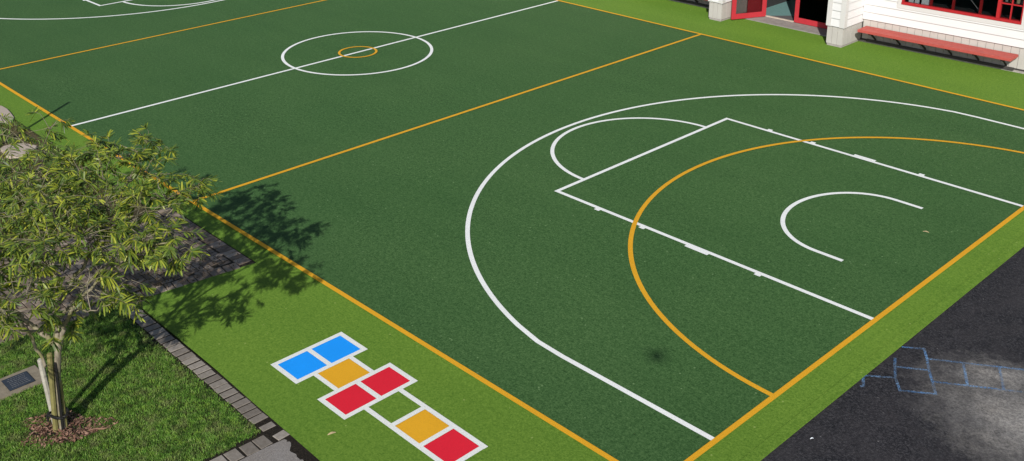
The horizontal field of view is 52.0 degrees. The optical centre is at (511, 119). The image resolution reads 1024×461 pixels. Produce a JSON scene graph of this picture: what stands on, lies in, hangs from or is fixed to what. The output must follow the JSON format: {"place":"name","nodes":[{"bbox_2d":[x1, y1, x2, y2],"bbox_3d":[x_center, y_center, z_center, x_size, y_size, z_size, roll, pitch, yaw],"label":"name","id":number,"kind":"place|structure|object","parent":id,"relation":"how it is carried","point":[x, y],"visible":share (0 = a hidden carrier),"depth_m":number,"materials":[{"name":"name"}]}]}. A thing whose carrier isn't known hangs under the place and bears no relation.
{"place":"outdoors","nodes":[
{"label":"outdoors","id":0,"kind":"place"},
{"bbox_2d":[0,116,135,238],"bbox_3d":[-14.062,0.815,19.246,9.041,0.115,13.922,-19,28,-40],"label":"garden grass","id":1,"kind":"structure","parent":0,"point":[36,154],"depth_m":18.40,"materials":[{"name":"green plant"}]},
{"bbox_2d":[0,120,150,251],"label":"garden bed","id":2,"kind":"object","parent":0,"point":[32,134],"visible":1,"depth_m":18.50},
{"bbox_2d":[0,106,13,123],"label":"boulder","id":3,"kind":"object","parent":2,"relation":"on","point":[4,111],"visible":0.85,"depth_m":21.69,"materials":[{"name":"grey stone"}]},
{"bbox_2d":[0,143,36,158],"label":"boulder","id":4,"kind":"object","parent":2,"relation":"on","point":[23,145],"visible":0.41,"depth_m":19.83,"materials":[{"name":"grey stone"}]},
{"bbox_2d":[0,208,255,342],"bbox_3d":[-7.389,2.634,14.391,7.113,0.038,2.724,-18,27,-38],"label":"brick paving","id":5,"kind":"structure","parent":0,"point":[225,249],"depth_m":15.43,"materials":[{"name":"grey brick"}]},
{"bbox_2d":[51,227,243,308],"bbox_3d":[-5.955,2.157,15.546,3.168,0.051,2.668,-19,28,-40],"label":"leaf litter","id":6,"kind":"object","parent":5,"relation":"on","point":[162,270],"visible":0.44,"depth_m":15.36,"materials":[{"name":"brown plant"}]},
{"bbox_2d":[3,119,254,377],"bbox_3d":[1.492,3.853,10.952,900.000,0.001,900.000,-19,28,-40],"label":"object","id":7,"kind":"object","parent":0,"point":[147,313],"depth_m":14.60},
{"bbox_2d":[127,305,289,460],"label":"paver edging","id":8,"kind":"object","parent":7,"relation":"on","point":[250,448],"visible":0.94,"depth_m":12.65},
{"bbox_2d":[740,235,1023,460],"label":"turf edge","id":9,"kind":"object","parent":7,"relation":"on","point":[776,439],"visible":1,"depth_m":13.05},
{"bbox_2d":[0,307,258,460],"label":"lawn","id":10,"kind":"structure","parent":0,"point":[112,414],"depth_m":12.32,"materials":[{"name":"plant"}]},
{"bbox_2d":[0,365,48,399],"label":"memorial plaque","id":11,"kind":"object","parent":10,"relation":"on","point":[20,381],"visible":0.99,"depth_m":12.77,"materials":[{"name":"beige stone"}]},
{"bbox_2d":[21,410,118,447],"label":"bark mulch","id":12,"kind":"object","parent":10,"relation":"on","point":[63,437],"visible":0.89,"depth_m":11.92,"materials":[{"name":"brown wood"}]},
{"bbox_2d":[37,358,51,420],"bbox_3d":[-5.250,3.092,11.884,0.090,0.898,0.060,-1,21,-1],"label":"tree stake","id":13,"kind":"object","parent":12,"relation":"on","point":[43,374],"visible":0.73,"depth_m":11.81,"materials":[{"name":"beige wood"}]},
{"bbox_2d":[47,352,58,431],"bbox_3d":[-5.137,3.065,11.746,0.153,1.055,0.058,-1,21,0],"label":"tree stake","id":14,"kind":"object","parent":12,"relation":"on","point":[52,387],"visible":1,"depth_m":11.70,"materials":[{"name":"brown wood"}]},
{"bbox_2d":[54,362,63,430],"bbox_3d":[-5.076,3.118,11.771,0.086,0.929,0.033,-4,21,-9],"label":"wooden stake","id":15,"kind":"object","parent":12,"relation":"on","point":[59,395],"visible":1,"depth_m":11.75,"materials":[{"name":"brown wood"}]},
{"bbox_2d":[60,381,67,428],"bbox_3d":[-5.074,3.227,11.865,0.072,0.640,0.045,-8,22,-19],"label":"tree stake","id":16,"kind":"object","parent":12,"relation":"on","point":[63,402],"visible":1,"depth_m":11.84,"materials":[{"name":"brown wood"}]},
{"bbox_2d":[87,427,108,430],"bbox_3d":[-4.684,3.505,11.915,0.258,0.027,0.040,-5,21,-12],"label":"bark strip","id":17,"kind":"object","parent":12,"relation":"on","point":[98,428],"visible":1,"depth_m":11.91,"materials":[{"name":"brown wood"}]},
{"bbox_2d":[0,106,223,429],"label":"tree","id":18,"kind":"object","parent":12,"relation":"on","point":[69,181],"visible":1,"depth_m":11.72,"materials":[{"name":"green plant"}]},
{"bbox_2d":[45,407,68,421],"bbox_3d":[-5.136,3.337,11.878,0.227,0.115,0.218,-19,28,-40],"label":"tie strap","id":19,"kind":"object","parent":18,"relation":"attached to","point":[49,413],"visible":0.87,"depth_m":11.83,"materials":[{"name":"black rubber"}]},
{"bbox_2d":[112,305,319,460],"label":"edging bed","id":20,"kind":"object","parent":10,"relation":"on","point":[299,450],"visible":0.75,"depth_m":12.10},
{"bbox_2d":[240,439,302,460],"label":"footpath","id":21,"kind":"structure","parent":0,"point":[279,451],"depth_m":11.49,"materials":[{"name":"grey concrete"}]},
{"bbox_2d":[0,0,1023,460],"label":"dark turf","id":22,"kind":"structure","parent":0,"point":[378,226],"depth_m":18.67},
{"bbox_2d":[83,0,128,5],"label":"key lines","id":23,"kind":"object","parent":22,"relation":"on","point":[102,5],"visible":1,"depth_m":30.49,"materials":[{"name":"white paint"}]},
{"bbox_2d":[0,0,221,19],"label":"three point line","id":24,"kind":"object","parent":22,"relation":"on","point":[118,15],"visible":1,"depth_m":29.20,"materials":[{"name":"white paint"}]},
{"bbox_2d":[1,0,323,68],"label":"third line","id":25,"kind":"object","parent":22,"relation":"on","point":[157,35],"visible":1,"depth_m":27.09,"materials":[{"name":"paint"}]},
{"bbox_2d":[124,0,213,5],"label":"free throw arc","id":26,"kind":"object","parent":22,"relation":"on","point":[166,5],"visible":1,"depth_m":30.20,"materials":[{"name":"white paint"}]},
{"bbox_2d":[71,1,555,125],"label":"halfway line","id":27,"kind":"object","parent":22,"relation":"on","point":[298,67],"visible":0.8,"depth_m":24.36,"materials":[{"name":"white paint"}]},
{"bbox_2d":[281,31,432,74],"bbox_3d":[-3.761,-1.657,25.608,3.672,0.001,3.672,-19,28,-40],"label":"circle","id":28,"kind":"object","parent":22,"relation":"on","point":[425,58],"visible":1,"depth_m":25.27,"materials":[{"name":"white paint"}]},
{"bbox_2d":[338,46,376,57],"bbox_3d":[-3.761,-1.659,25.607,0.958,0.001,0.958,-19,28,-40],"label":"ring","id":29,"kind":"object","parent":22,"relation":"on","point":[340,54],"visible":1,"depth_m":25.57,"materials":[{"name":"yellow paint"}]},
{"bbox_2d":[196,34,700,200],"bbox_3d":[-0.273,-0.409,22.205,14.095,0.001,0.072,-19,28,-40],"label":"third line","id":30,"kind":"object","parent":22,"relation":"on","point":[439,120],"visible":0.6,"depth_m":21.02,"materials":[{"name":"paint"}]},
{"bbox_2d":[0,0,1023,460],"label":"boundary line","id":31,"kind":"object","parent":22,"relation":"on","point":[748,414],"visible":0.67,"depth_m":13.94,"materials":[{"name":"paint"}]},
{"bbox_2d":[550,117,705,178],"bbox_3d":[1.891,0.363,20.099,3.631,0.001,1.806,-19,28,-40],"label":"free throw arc","id":32,"kind":"object","parent":22,"relation":"on","point":[555,160],"visible":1,"depth_m":20.51,"materials":[{"name":"white paint"}]},
{"bbox_2d":[465,94,1023,439],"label":"three point line","id":33,"kind":"object","parent":22,"relation":"on","point":[544,345],"visible":1,"depth_m":15.27,"materials":[{"name":"white paint"}]},
{"bbox_2d":[555,118,1023,319],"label":"key lines","id":34,"kind":"object","parent":22,"relation":"on","point":[694,247],"visible":1,"depth_m":17.49,"materials":[{"name":"white paint"}]},
{"bbox_2d":[628,137,1023,396],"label":"goal circle","id":35,"kind":"object","parent":22,"relation":"on","point":[654,306],"visible":1,"depth_m":15.87,"materials":[{"name":"paint"}]},
{"bbox_2d":[780,192,922,260],"bbox_3d":[5.224,1.562,16.823,2.592,0.001,1.596,-19,28,-40],"label":"hoop arc","id":36,"kind":"object","parent":22,"relation":"on","point":[783,217],"visible":1,"depth_m":17.14,"materials":[{"name":"white paint"}]},
{"bbox_2d":[0,0,1023,460],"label":"light turf","id":37,"kind":"structure","parent":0,"point":[242,328],"depth_m":13.82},
{"bbox_2d":[270,332,487,460],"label":"hopscotch","id":38,"kind":"object","parent":37,"relation":"on","point":[420,429],"visible":1,"depth_m":12.56,"materials":[{"name":"multicoloured paint"}]},
{"bbox_2d":[671,0,1023,73],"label":"school building","id":39,"kind":"structure","parent":37,"relation":"on","point":[998,25],"depth_m":25.37,"materials":[{"name":"concrete"}]},
{"bbox_2d":[675,0,709,7],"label":"wall bench","id":40,"kind":"object","parent":39,"relation":"attached to","point":[696,3],"depth_m":29.44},
{"bbox_2d":[731,0,766,19],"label":"door","id":41,"kind":"structure","parent":39,"relation":"in","point":[761,13],"depth_m":28.05,"materials":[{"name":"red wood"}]},
{"bbox_2d":[794,0,827,28],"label":"door","id":42,"kind":"structure","parent":39,"relation":"in","point":[808,12],"depth_m":27.22,"materials":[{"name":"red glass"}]},
{"bbox_2d":[921,0,929,4],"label":"paper sheet","id":43,"kind":"object","parent":39,"relation":"on","point":[926,2],"visible":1,"depth_m":24.83,"materials":[{"name":"white paper"}]},
{"bbox_2d":[857,26,1017,70],"bbox_3d":[9.884,-1.656,24.597,3.620,0.382,0.495,18,28,40],"label":"wall bench","id":44,"kind":"object","parent":39,"relation":"attached to","point":[948,46],"depth_m":24.45,"materials":[{"name":"red wood"}]},
{"bbox_2d":[897,0,1023,29],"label":"window","id":45,"kind":"structure","parent":39,"relation":"in","point":[998,20],"depth_m":24.01,"materials":[{"name":"red glass"}]},
{"bbox_2d":[761,247,1023,460],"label":"asphalt","id":46,"kind":"structure","parent":0,"point":[882,417],"depth_m":12.34,"materials":[{"name":"grey asphalt"}]},
{"bbox_2d":[860,346,1020,394],"bbox_3d":[5.867,3.113,12.719,3.276,0.005,1.015,3,21,11],"label":"chalk hopscotch","id":47,"kind":"object","parent":46,"relation":"on","point":[940,382],"visible":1,"depth_m":12.75,"materials":[{"name":"paint"}]}
]}

